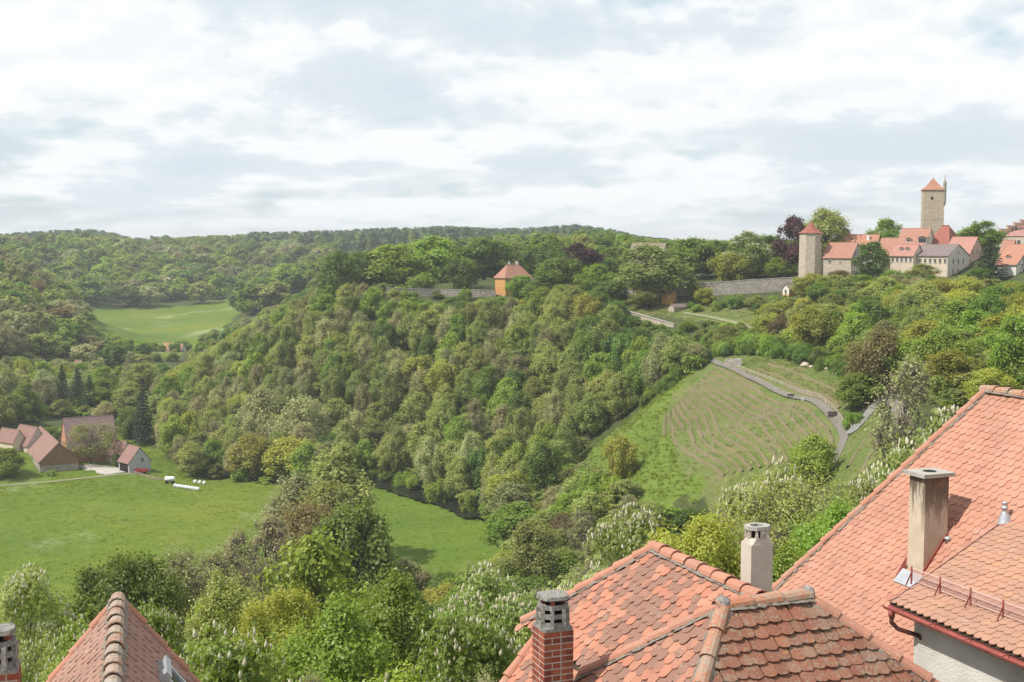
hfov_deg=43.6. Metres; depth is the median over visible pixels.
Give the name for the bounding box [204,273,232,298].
deciduous tree
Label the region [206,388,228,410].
willow tree
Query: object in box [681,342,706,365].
bare tree
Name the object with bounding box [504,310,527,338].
willow tree
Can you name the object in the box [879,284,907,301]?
deciduous tree
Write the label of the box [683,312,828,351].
hill path
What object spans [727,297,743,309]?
bush
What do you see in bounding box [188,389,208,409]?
budding tree
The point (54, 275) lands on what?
budding tree
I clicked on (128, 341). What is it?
bush
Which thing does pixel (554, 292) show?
budding tree
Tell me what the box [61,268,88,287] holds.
budding tree
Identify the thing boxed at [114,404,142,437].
dense tree
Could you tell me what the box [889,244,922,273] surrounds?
house
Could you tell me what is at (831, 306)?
budding tree
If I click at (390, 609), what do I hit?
deciduous tree
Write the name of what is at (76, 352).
willow tree
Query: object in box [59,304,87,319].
bare tree
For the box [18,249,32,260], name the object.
deciduous tree
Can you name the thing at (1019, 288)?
deciduous tree
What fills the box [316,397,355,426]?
budding tree
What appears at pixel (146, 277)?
deciduous tree
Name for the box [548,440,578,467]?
budding tree
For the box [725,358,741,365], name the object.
ruin wall
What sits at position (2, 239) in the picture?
dense tree
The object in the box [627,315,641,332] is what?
dense tree
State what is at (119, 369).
deciduous tree
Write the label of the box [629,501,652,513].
budding tree
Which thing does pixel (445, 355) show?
willow tree
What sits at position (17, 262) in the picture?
dense tree
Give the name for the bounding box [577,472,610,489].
deciduous tree
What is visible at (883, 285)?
budding tree
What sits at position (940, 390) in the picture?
underwood
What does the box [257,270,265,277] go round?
budding tree
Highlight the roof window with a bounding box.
[158,655,185,681]
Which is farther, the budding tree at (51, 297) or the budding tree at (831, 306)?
the budding tree at (51, 297)
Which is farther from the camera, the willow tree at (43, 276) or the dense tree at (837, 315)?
the willow tree at (43, 276)
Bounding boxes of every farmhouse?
[0,427,24,450]
[17,424,41,452]
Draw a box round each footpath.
[846,385,898,433]
[880,376,915,433]
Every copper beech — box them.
[552,242,605,279]
[768,215,822,274]
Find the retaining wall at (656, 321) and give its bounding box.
[625,310,674,326]
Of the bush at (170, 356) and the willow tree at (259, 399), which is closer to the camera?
the willow tree at (259, 399)
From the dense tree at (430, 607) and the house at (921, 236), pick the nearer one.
the dense tree at (430, 607)
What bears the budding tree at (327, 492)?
on the ground at (174, 319)
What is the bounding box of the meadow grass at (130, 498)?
[0,439,497,624]
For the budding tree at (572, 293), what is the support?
on the ground at (174, 319)
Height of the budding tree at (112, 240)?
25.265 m
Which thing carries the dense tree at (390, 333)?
on the ground at (174, 319)
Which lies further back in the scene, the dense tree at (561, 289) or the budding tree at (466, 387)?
the dense tree at (561, 289)
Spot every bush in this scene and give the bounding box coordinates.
[45,470,55,475]
[92,330,103,337]
[96,339,112,350]
[106,334,120,341]
[110,339,124,345]
[117,343,134,355]
[123,338,134,344]
[133,342,151,353]
[136,340,151,350]
[148,341,159,351]
[150,353,161,361]
[154,344,167,351]
[164,352,179,360]
[167,342,181,351]
[182,342,193,351]
[302,664,355,681]
[356,659,442,681]
[365,468,381,477]
[377,470,395,481]
[391,471,412,486]
[404,473,423,489]
[405,272,439,288]
[424,478,449,503]
[445,491,457,500]
[458,491,477,511]
[477,497,487,507]
[477,504,490,515]
[639,395,650,408]
[643,389,655,401]
[654,380,665,395]
[661,373,679,389]
[669,365,684,379]
[685,301,694,307]
[690,304,704,311]
[698,336,713,346]
[704,346,712,361]
[709,301,720,311]
[712,340,722,356]
[715,342,733,354]
[717,301,728,307]
[719,344,734,356]
[725,338,737,352]
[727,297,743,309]
[733,338,751,355]
[736,294,744,300]
[743,338,761,354]
[746,333,754,338]
[751,302,764,313]
[754,337,776,356]
[758,333,773,340]
[768,295,779,302]
[768,341,785,358]
[770,338,786,347]
[782,346,799,360]
[783,339,795,348]
[787,340,803,352]
[792,345,811,363]
[795,342,814,350]
[806,346,825,364]
[812,356,828,371]
[824,350,835,357]
[824,356,838,369]
[828,360,843,373]
[833,352,844,357]
[834,359,854,377]
[836,355,851,364]
[840,412,863,428]
[843,489,859,504]
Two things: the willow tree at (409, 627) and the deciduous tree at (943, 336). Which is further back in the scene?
the deciduous tree at (943, 336)
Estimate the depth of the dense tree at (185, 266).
1246.85 m
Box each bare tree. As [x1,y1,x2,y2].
[0,299,16,318]
[0,318,10,343]
[0,326,17,357]
[0,328,34,356]
[0,360,9,369]
[3,258,24,280]
[9,235,32,247]
[11,286,38,313]
[14,371,31,380]
[18,388,43,409]
[20,303,45,324]
[30,375,57,403]
[33,358,47,363]
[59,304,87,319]
[76,334,104,356]
[90,402,120,421]
[114,279,144,291]
[121,265,140,275]
[147,239,173,248]
[148,244,165,250]
[149,376,157,395]
[150,529,249,661]
[153,412,181,457]
[166,390,181,400]
[168,435,188,470]
[170,251,186,266]
[187,393,208,439]
[198,540,254,639]
[200,418,222,445]
[203,395,227,419]
[211,522,279,614]
[212,266,228,279]
[212,363,225,381]
[216,375,233,399]
[221,441,246,474]
[233,507,298,597]
[239,316,252,327]
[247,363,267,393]
[248,255,274,266]
[252,321,276,351]
[258,415,279,439]
[258,467,318,561]
[259,246,280,258]
[260,241,277,249]
[268,304,280,312]
[279,245,299,258]
[285,242,304,252]
[290,420,316,443]
[292,357,317,387]
[294,307,308,339]
[296,666,325,681]
[303,248,327,255]
[307,289,318,305]
[307,400,322,425]
[313,440,348,463]
[315,409,336,431]
[332,306,352,336]
[349,282,357,293]
[352,381,373,419]
[354,282,373,313]
[355,335,377,373]
[387,309,403,337]
[388,296,401,309]
[395,556,434,593]
[398,423,419,453]
[407,369,432,400]
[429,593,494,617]
[433,319,451,354]
[462,397,489,439]
[467,657,497,681]
[478,466,505,507]
[482,328,512,360]
[488,349,513,386]
[490,402,511,436]
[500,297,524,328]
[505,353,531,389]
[525,583,556,604]
[537,326,558,351]
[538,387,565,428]
[539,494,558,511]
[540,484,564,509]
[556,508,607,548]
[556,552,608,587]
[565,515,595,551]
[574,461,588,468]
[574,539,596,561]
[610,494,641,527]
[621,494,637,501]
[633,515,657,538]
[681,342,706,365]
[860,347,943,474]
[872,319,900,336]
[888,273,906,281]
[901,276,928,289]
[969,277,988,291]
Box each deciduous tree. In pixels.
[0,447,26,476]
[1,246,17,258]
[7,243,28,258]
[12,381,40,416]
[13,281,26,287]
[14,602,50,643]
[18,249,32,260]
[21,276,48,291]
[24,285,45,309]
[27,360,57,381]
[30,242,57,265]
[40,288,66,300]
[47,280,75,298]
[50,318,77,337]
[51,327,76,356]
[54,370,73,381]
[56,262,83,279]
[61,237,82,247]
[61,253,89,273]
[69,275,111,304]
[73,361,92,372]
[74,291,84,299]
[80,310,96,322]
[83,366,118,395]
[85,377,122,403]
[89,264,114,283]
[91,256,118,271]
[93,242,117,251]
[105,272,128,289]
[111,366,124,381]
[112,267,132,279]
[113,254,144,271]
[113,367,146,385]
[127,272,165,290]
[139,265,161,272]
[142,254,165,273]
[150,374,180,399]
[155,413,190,461]
[159,264,179,282]
[160,254,177,265]
[162,238,179,245]
[167,276,193,298]
[175,364,197,394]
[176,254,203,267]
[189,341,210,355]
[197,239,213,246]
[198,437,225,471]
[203,253,222,261]
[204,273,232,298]
[209,257,243,270]
[210,370,236,390]
[220,248,247,261]
[223,244,249,256]
[230,272,249,286]
[230,325,239,330]
[233,282,273,314]
[237,350,270,388]
[242,264,251,271]
[243,331,274,366]
[247,265,268,270]
[252,311,267,319]
[252,526,377,629]
[261,580,405,681]
[268,263,302,293]
[268,306,288,338]
[269,240,282,247]
[288,442,323,485]
[294,260,315,284]
[301,257,341,277]
[307,292,319,309]
[308,337,336,372]
[309,294,338,320]
[316,285,338,310]
[317,242,343,253]
[320,353,346,395]
[332,350,364,396]
[343,558,455,681]
[353,439,378,476]
[356,244,430,287]
[358,286,387,317]
[375,299,399,328]
[392,560,433,588]
[393,235,476,280]
[393,298,417,323]
[402,588,428,611]
[404,297,425,310]
[410,302,430,327]
[414,608,453,626]
[420,299,435,312]
[432,331,464,368]
[432,574,471,596]
[433,587,465,612]
[442,420,480,457]
[443,414,465,443]
[445,312,472,346]
[469,365,500,408]
[474,564,530,605]
[475,501,540,547]
[485,375,522,419]
[493,323,532,365]
[496,440,529,472]
[497,296,506,302]
[502,274,537,297]
[525,286,548,317]
[527,420,568,446]
[548,492,574,522]
[549,551,581,586]
[565,328,584,360]
[565,462,575,468]
[568,473,605,501]
[571,262,617,290]
[575,466,609,477]
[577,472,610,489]
[581,360,602,381]
[584,350,611,379]
[594,530,623,560]
[605,493,627,503]
[620,335,650,368]
[621,347,658,395]
[668,236,728,278]
[677,321,697,331]
[679,513,724,536]
[684,276,700,299]
[713,321,739,333]
[758,256,798,277]
[772,536,804,583]
[781,489,854,553]
[785,432,840,490]
[810,277,834,288]
[833,310,876,354]
[836,301,872,328]
[843,274,875,285]
[850,279,872,287]
[854,332,902,368]
[864,216,902,238]
[879,269,909,277]
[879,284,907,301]
[882,304,923,331]
[882,337,916,375]
[906,321,988,368]
[926,297,974,331]
[946,309,999,338]
[955,219,1009,248]
[955,295,972,308]
[966,325,1016,353]
[976,313,1023,369]
[1005,284,1023,307]
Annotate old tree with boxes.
[62,419,121,463]
[702,450,864,569]
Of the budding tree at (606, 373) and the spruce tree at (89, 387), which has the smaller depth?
the budding tree at (606, 373)
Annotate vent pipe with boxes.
[997,501,1010,524]
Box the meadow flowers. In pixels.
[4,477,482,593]
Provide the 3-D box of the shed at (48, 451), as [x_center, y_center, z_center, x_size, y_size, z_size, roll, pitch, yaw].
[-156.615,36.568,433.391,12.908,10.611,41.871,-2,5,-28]
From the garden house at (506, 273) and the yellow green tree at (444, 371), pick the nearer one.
the yellow green tree at (444, 371)
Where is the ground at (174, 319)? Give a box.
[0,243,1023,622]
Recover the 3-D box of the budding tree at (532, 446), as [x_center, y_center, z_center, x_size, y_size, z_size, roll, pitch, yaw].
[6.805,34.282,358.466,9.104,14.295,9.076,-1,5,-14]
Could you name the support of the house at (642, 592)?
on the ground at (174, 319)
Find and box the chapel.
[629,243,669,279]
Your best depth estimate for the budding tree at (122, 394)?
495.58 m
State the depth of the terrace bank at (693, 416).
278.13 m
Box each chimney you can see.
[0,623,20,681]
[532,590,573,681]
[741,522,772,591]
[893,467,955,586]
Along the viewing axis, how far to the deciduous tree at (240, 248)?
1392.17 m
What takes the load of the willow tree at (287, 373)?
on the ground at (174, 319)
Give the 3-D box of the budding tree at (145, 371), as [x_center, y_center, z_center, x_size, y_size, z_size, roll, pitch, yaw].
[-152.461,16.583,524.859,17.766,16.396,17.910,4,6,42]
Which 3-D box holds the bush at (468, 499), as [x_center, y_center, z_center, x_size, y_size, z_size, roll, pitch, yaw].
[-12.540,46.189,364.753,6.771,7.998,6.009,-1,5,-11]
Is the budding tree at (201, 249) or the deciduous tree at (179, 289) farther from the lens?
the budding tree at (201, 249)
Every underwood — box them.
[0,272,1023,561]
[3,279,1023,545]
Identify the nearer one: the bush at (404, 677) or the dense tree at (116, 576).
the bush at (404, 677)
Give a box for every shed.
[26,426,79,472]
[104,439,127,463]
[117,444,151,472]
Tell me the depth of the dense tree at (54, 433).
464.53 m
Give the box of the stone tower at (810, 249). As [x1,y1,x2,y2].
[798,222,821,276]
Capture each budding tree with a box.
[0,234,12,244]
[0,275,16,285]
[0,293,27,320]
[0,367,23,395]
[0,395,18,428]
[2,262,24,284]
[12,247,41,262]
[15,373,39,392]
[20,330,64,360]
[23,310,59,344]
[29,605,77,638]
[35,301,57,312]
[43,293,59,302]
[45,312,62,327]
[47,273,63,287]
[49,399,73,415]
[52,287,73,301]
[58,361,75,372]
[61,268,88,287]
[68,315,100,336]
[81,237,97,246]
[88,360,110,369]
[89,235,105,241]
[102,235,120,245]
[109,386,149,416]
[111,380,146,397]
[112,249,133,265]
[116,355,149,365]
[120,361,161,394]
[122,243,141,255]
[132,253,150,269]
[136,281,171,298]
[136,356,161,363]
[140,394,164,423]
[152,398,175,424]
[153,373,167,394]
[158,557,218,649]
[160,399,185,436]
[174,441,208,476]
[177,558,271,673]
[178,386,195,412]
[182,366,213,390]
[183,374,200,409]
[184,360,198,368]
[185,245,217,262]
[185,281,215,303]
[187,273,212,296]
[188,352,198,361]
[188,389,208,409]
[188,431,216,464]
[190,409,226,437]
[193,351,216,376]
[195,376,215,400]
[199,399,227,426]
[207,340,216,345]
[207,425,231,452]
[209,339,233,365]
[214,240,228,249]
[216,425,241,466]
[219,414,243,434]
[226,361,237,376]
[226,401,242,416]
[229,329,252,360]
[237,327,254,349]
[247,268,270,279]
[253,313,271,327]
[254,412,281,437]
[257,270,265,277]
[257,280,291,307]
[259,430,287,461]
[262,371,275,394]
[263,346,285,373]
[264,252,292,264]
[267,324,288,346]
[267,341,296,372]
[268,365,290,387]
[273,321,300,360]
[274,309,302,340]
[275,382,300,419]
[280,423,300,439]
[286,472,376,585]
[287,299,300,310]
[293,302,304,328]
[294,334,319,369]
[296,255,319,264]
[296,304,312,326]
[300,289,314,304]
[300,309,325,339]
[304,310,324,336]
[306,439,380,542]
[311,348,331,384]
[312,247,332,253]
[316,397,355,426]
[317,309,335,333]
[318,366,345,406]
[322,343,350,365]
[331,420,358,443]
[331,431,362,462]
[333,283,358,312]
[336,441,362,469]
[343,370,370,408]
[346,322,369,361]
[352,319,374,341]
[355,417,388,451]
[360,357,379,387]
[364,401,391,425]
[369,334,391,366]
[369,362,389,408]
[369,434,401,471]
[378,371,405,418]
[383,413,417,435]
[383,424,413,474]
[386,288,399,297]
[394,311,420,348]
[399,391,431,424]
[402,386,430,416]
[403,420,441,466]
[407,313,430,352]
[409,443,447,481]
[415,309,445,337]
[423,399,456,434]
[426,396,457,439]
[428,303,444,323]
[432,383,459,408]
[433,440,461,483]
[443,455,477,497]
[448,340,476,380]
[453,367,476,404]
[453,560,489,587]
[456,432,484,473]
[457,302,479,326]
[465,319,488,350]
[466,347,493,379]
[474,297,505,342]
[479,450,501,494]
[484,427,509,455]
[485,241,536,269]
[485,452,523,480]
[490,517,571,599]
[497,537,516,553]
[503,347,534,377]
[503,408,535,435]
[505,303,536,327]
[506,406,535,448]
[514,452,546,486]
[515,311,538,338]
[520,376,548,411]
[523,439,537,461]
[524,509,564,545]
[525,418,555,446]
[526,322,546,352]
[527,393,566,420]
[528,338,552,379]
[530,343,564,391]
[535,528,580,552]
[538,287,560,316]
[538,302,560,346]
[543,316,569,347]
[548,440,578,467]
[548,546,586,581]
[550,291,569,319]
[550,359,587,400]
[550,414,581,458]
[556,344,583,388]
[556,466,577,488]
[557,565,584,588]
[558,284,587,326]
[558,316,584,347]
[559,384,588,435]
[561,469,596,497]
[562,374,596,403]
[567,392,608,439]
[568,491,607,525]
[582,375,623,412]
[587,317,623,352]
[590,468,604,479]
[595,367,616,403]
[596,305,624,324]
[604,371,638,419]
[606,242,699,302]
[625,286,661,308]
[625,356,642,393]
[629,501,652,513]
[636,500,670,528]
[658,334,692,370]
[709,325,743,343]
[743,295,769,305]
[748,307,786,324]
[775,298,797,307]
[784,302,808,328]
[803,205,852,267]
[809,303,825,307]
[816,293,845,305]
[816,302,848,321]
[823,275,844,287]
[831,276,856,294]
[844,281,870,306]
[845,329,884,355]
[856,276,906,301]
[888,289,924,322]
[895,281,946,313]
[897,305,929,333]
[899,279,938,294]
[903,262,942,278]
[920,295,953,317]
[940,329,975,346]
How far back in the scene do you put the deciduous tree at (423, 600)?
218.79 m
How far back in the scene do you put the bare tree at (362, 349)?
461.06 m
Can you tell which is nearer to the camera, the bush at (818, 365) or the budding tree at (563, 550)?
the budding tree at (563, 550)
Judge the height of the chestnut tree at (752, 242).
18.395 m
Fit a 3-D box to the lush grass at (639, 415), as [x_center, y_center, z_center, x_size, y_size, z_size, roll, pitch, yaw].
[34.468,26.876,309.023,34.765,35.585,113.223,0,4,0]
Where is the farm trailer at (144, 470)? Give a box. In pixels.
[134,468,150,473]
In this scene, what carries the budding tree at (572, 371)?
on the ground at (174, 319)
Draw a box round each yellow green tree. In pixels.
[13,358,34,374]
[51,364,72,372]
[157,397,177,408]
[165,368,185,386]
[180,409,207,440]
[225,390,250,411]
[225,433,279,479]
[226,331,239,352]
[228,359,251,387]
[232,578,326,681]
[250,318,267,334]
[259,436,315,477]
[323,330,352,351]
[400,354,435,384]
[421,581,464,605]
[423,357,464,401]
[474,299,482,306]
[483,470,528,506]
[489,548,533,575]
[569,292,602,318]
[600,434,640,479]
[629,502,742,579]
[693,287,717,303]
[706,252,755,281]
[750,312,780,333]
[756,301,791,312]
[782,313,803,334]
[788,305,841,346]
[789,272,824,296]
[792,296,816,307]
[814,287,837,302]
[835,303,849,319]
[881,289,905,317]
[897,316,939,343]
[920,296,968,312]
[921,348,981,387]
[930,277,955,295]
[938,288,980,304]
[947,275,985,294]
[961,366,1022,402]
[975,313,1021,346]
[999,294,1015,305]
[1001,303,1023,318]
[1003,282,1022,289]
[1010,289,1023,306]
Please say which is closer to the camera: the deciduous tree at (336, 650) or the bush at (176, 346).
the deciduous tree at (336, 650)
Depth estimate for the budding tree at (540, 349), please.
415.73 m
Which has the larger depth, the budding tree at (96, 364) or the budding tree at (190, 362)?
the budding tree at (96, 364)
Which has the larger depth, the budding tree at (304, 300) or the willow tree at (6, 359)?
the willow tree at (6, 359)
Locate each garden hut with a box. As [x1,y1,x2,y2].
[661,289,677,304]
[781,283,793,297]
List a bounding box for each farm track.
[0,472,147,485]
[79,464,123,474]
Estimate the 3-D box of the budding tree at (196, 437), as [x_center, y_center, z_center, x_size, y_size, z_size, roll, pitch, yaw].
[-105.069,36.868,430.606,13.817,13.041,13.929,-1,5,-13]
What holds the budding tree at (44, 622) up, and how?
on the ground at (174, 319)
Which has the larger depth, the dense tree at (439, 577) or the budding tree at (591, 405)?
the budding tree at (591, 405)
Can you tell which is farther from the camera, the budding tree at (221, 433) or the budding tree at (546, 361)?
the budding tree at (221, 433)
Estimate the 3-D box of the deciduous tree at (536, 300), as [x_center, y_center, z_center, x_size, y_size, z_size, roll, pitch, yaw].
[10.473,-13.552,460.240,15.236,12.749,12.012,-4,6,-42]
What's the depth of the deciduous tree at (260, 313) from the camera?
862.21 m
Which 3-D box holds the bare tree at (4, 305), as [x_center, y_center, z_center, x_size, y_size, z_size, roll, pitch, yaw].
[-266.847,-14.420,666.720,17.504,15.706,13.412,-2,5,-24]
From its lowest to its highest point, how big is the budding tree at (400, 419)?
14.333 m
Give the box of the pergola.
[462,285,489,293]
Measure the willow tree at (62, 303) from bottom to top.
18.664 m
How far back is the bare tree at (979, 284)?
365.23 m
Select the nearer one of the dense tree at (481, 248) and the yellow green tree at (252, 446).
the yellow green tree at (252, 446)
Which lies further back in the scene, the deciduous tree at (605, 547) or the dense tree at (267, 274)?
the dense tree at (267, 274)
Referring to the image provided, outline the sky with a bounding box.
[0,0,1023,240]
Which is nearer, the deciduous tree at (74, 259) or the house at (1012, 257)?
the house at (1012, 257)
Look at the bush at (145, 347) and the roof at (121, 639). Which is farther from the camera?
the bush at (145, 347)
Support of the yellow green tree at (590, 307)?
on the ground at (174, 319)
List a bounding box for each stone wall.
[386,288,495,297]
[618,277,792,295]
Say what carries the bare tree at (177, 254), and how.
on the ground at (174, 319)
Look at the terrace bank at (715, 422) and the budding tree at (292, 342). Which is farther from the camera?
the budding tree at (292, 342)
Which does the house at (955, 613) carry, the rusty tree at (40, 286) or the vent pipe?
the vent pipe
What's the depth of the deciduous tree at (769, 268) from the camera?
457.57 m
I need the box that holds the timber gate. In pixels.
[828,412,837,416]
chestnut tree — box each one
[0,555,89,681]
[27,605,91,681]
[135,592,204,673]
[173,604,332,681]
[374,593,527,681]
[418,551,539,681]
[507,555,612,657]
[573,494,669,572]
[685,448,823,569]
[718,230,783,278]
[843,426,920,513]
[843,471,882,511]
[883,393,963,479]
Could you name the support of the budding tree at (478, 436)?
on the ground at (174, 319)
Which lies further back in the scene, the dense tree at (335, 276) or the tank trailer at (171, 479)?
the dense tree at (335, 276)
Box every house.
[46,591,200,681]
[162,342,186,351]
[493,261,531,296]
[499,540,766,681]
[573,585,939,681]
[772,385,1023,681]
[822,242,862,276]
[842,234,880,263]
[878,238,897,263]
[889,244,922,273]
[896,228,933,245]
[916,244,969,276]
[932,225,957,243]
[949,237,984,263]
[995,244,1023,277]
[999,219,1023,246]
[999,240,1015,253]
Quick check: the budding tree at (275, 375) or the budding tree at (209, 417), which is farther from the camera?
the budding tree at (275, 375)
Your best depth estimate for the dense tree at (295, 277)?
952.52 m
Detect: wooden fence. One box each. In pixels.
[134,471,162,480]
[735,365,825,402]
[825,398,851,427]
[852,384,890,423]
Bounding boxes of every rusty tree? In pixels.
[29,279,46,296]
[47,306,75,321]
[272,494,352,592]
[548,511,573,531]
[764,312,788,334]
[826,269,853,278]
[841,324,902,397]
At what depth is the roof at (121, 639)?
14.81 m
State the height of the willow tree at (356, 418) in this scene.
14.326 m
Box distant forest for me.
[0,224,667,253]
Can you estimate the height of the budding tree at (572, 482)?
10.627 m
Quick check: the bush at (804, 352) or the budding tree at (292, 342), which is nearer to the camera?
the bush at (804, 352)
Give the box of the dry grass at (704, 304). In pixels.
[585,301,881,502]
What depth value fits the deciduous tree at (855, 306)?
329.61 m
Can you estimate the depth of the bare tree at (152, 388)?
515.53 m
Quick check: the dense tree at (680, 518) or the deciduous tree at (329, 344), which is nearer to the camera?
the dense tree at (680, 518)
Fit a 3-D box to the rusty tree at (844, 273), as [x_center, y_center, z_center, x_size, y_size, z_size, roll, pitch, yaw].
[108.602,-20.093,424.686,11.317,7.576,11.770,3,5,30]
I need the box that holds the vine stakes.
[676,364,861,473]
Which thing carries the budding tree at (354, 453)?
on the ground at (174, 319)
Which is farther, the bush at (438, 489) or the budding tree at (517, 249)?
the budding tree at (517, 249)
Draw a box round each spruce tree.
[54,365,69,405]
[66,368,85,406]
[79,375,98,407]
[130,378,156,444]
[966,237,1011,280]
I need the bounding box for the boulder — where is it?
[800,362,809,366]
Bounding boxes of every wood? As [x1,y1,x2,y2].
[6,228,997,299]
[12,231,996,291]
[29,227,956,288]
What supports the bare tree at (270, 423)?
on the ground at (174, 319)
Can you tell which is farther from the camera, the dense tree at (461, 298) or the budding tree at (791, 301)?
the dense tree at (461, 298)
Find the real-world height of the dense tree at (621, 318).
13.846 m
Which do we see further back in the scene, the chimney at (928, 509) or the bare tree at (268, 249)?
the bare tree at (268, 249)
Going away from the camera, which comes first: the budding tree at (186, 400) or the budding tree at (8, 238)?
the budding tree at (186, 400)
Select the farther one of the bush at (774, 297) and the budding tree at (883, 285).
the bush at (774, 297)
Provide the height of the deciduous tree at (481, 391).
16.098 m
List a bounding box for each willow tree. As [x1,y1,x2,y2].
[0,247,12,261]
[0,272,13,282]
[0,309,26,332]
[0,356,13,364]
[0,375,17,396]
[4,310,43,343]
[15,260,40,279]
[28,269,55,291]
[31,313,58,334]
[32,368,56,396]
[35,374,64,398]
[49,358,63,366]
[53,299,68,308]
[58,248,81,263]
[67,299,86,310]
[67,343,107,363]
[67,367,89,394]
[70,305,83,324]
[75,299,95,312]
[86,277,113,300]
[99,370,116,393]
[114,238,128,250]
[118,363,146,385]
[137,284,168,306]
[159,269,177,288]
[161,243,186,262]
[187,265,201,270]
[192,252,216,269]
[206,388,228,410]
[213,350,239,375]
[222,374,252,411]
[224,264,244,283]
[233,384,283,436]
[233,403,264,431]
[247,315,270,343]
[264,393,333,446]
[269,386,290,413]
[275,366,300,394]
[278,239,298,250]
[293,374,319,399]
[311,316,335,358]
[337,408,369,444]
[345,311,375,338]
[383,347,408,383]
[383,616,420,638]
[412,435,443,487]
[432,346,459,386]
[438,305,456,334]
[453,430,483,471]
[487,480,534,515]
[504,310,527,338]
[638,331,674,390]
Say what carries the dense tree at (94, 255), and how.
on the ground at (174, 319)
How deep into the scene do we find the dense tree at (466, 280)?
508.54 m
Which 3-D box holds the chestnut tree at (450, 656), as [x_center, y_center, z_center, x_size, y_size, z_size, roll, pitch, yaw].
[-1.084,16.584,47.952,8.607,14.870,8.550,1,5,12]
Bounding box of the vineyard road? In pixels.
[708,358,847,461]
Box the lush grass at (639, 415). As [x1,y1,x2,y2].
[580,366,701,503]
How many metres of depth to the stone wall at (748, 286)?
444.05 m
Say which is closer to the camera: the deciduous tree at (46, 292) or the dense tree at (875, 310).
the dense tree at (875, 310)
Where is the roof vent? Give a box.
[944,536,950,543]
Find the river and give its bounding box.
[366,474,531,549]
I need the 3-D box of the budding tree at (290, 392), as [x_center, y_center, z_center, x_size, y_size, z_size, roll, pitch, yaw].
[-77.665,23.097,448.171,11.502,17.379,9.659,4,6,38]
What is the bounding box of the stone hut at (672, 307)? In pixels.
[667,303,686,311]
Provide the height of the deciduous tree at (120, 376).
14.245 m
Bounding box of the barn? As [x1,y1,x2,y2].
[60,414,116,461]
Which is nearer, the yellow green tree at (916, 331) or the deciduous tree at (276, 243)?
the yellow green tree at (916, 331)
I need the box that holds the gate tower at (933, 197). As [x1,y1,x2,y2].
[921,178,946,234]
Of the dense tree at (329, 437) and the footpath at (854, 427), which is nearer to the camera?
the footpath at (854, 427)
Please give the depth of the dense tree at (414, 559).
288.70 m
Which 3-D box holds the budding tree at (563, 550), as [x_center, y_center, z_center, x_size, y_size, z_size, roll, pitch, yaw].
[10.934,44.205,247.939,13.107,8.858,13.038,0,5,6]
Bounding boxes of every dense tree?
[0,236,7,245]
[0,263,5,271]
[0,281,30,305]
[0,288,29,307]
[3,240,33,253]
[6,393,27,423]
[10,357,34,370]
[15,257,39,277]
[31,543,203,667]
[45,427,60,440]
[54,248,84,261]
[56,321,85,353]
[61,241,91,254]
[66,258,95,274]
[78,275,109,289]
[81,247,111,270]
[96,343,127,368]
[107,260,130,269]
[107,286,147,306]
[111,454,119,466]
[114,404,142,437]
[116,237,145,246]
[116,239,143,253]
[130,269,162,282]
[135,251,166,263]
[150,363,171,379]
[164,269,200,289]
[173,247,191,256]
[183,263,207,270]
[190,268,219,283]
[196,335,209,343]
[200,255,236,269]
[205,332,219,342]
[206,248,225,255]
[217,328,236,340]
[219,273,236,291]
[225,289,255,312]
[225,322,241,328]
[233,276,269,289]
[234,277,277,309]
[238,242,261,257]
[239,252,263,264]
[247,265,271,277]
[253,247,264,253]
[261,270,273,277]
[270,256,297,268]
[280,268,313,292]
[285,245,311,261]
[310,498,405,618]
[314,431,338,446]
[316,247,363,305]
[341,250,385,288]
[341,294,361,322]
[371,321,402,351]
[394,555,422,565]
[407,603,442,623]
[416,335,439,367]
[425,570,465,590]
[442,257,480,288]
[444,296,462,311]
[449,237,517,279]
[453,300,468,317]
[456,296,466,301]
[466,445,489,488]
[479,296,492,309]
[480,297,507,322]
[486,435,518,461]
[493,368,528,397]
[495,574,563,599]
[504,390,531,423]
[516,242,568,274]
[519,438,564,492]
[523,285,537,301]
[531,255,588,289]
[549,286,566,297]
[572,330,601,371]
[574,312,602,346]
[587,280,631,301]
[588,290,612,312]
[597,332,621,361]
[599,257,620,274]
[600,246,627,271]
[604,309,630,331]
[605,299,629,316]
[608,331,636,374]
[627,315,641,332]
[630,327,652,350]
[647,328,681,351]
[666,507,708,535]
[667,241,686,249]
[673,329,690,336]
[697,238,740,275]
[701,320,712,328]
[728,510,776,532]
[744,233,788,272]
[805,282,836,303]
[817,310,845,334]
[827,371,887,406]
[833,289,851,304]
[845,298,893,325]
[850,240,893,277]
[853,295,880,305]
[874,273,904,281]
[903,274,932,285]
[965,267,997,279]
[965,292,1011,332]
[977,284,1015,298]
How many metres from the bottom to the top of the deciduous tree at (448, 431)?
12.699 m
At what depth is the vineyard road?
284.15 m
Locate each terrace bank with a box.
[662,415,723,476]
[667,411,734,474]
[672,407,743,473]
[676,403,752,469]
[680,399,760,467]
[683,395,771,466]
[687,391,778,464]
[692,386,789,462]
[695,382,793,450]
[700,378,805,448]
[704,374,815,452]
[707,370,823,438]
[711,366,834,452]
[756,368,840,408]
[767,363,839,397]
[845,433,871,468]
[857,440,879,476]
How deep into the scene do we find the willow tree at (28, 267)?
835.13 m
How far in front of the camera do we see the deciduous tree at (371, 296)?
489.17 m
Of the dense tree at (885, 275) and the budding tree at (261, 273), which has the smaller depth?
the dense tree at (885, 275)
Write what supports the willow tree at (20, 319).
on the ground at (174, 319)
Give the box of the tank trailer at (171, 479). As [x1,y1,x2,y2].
[165,476,174,483]

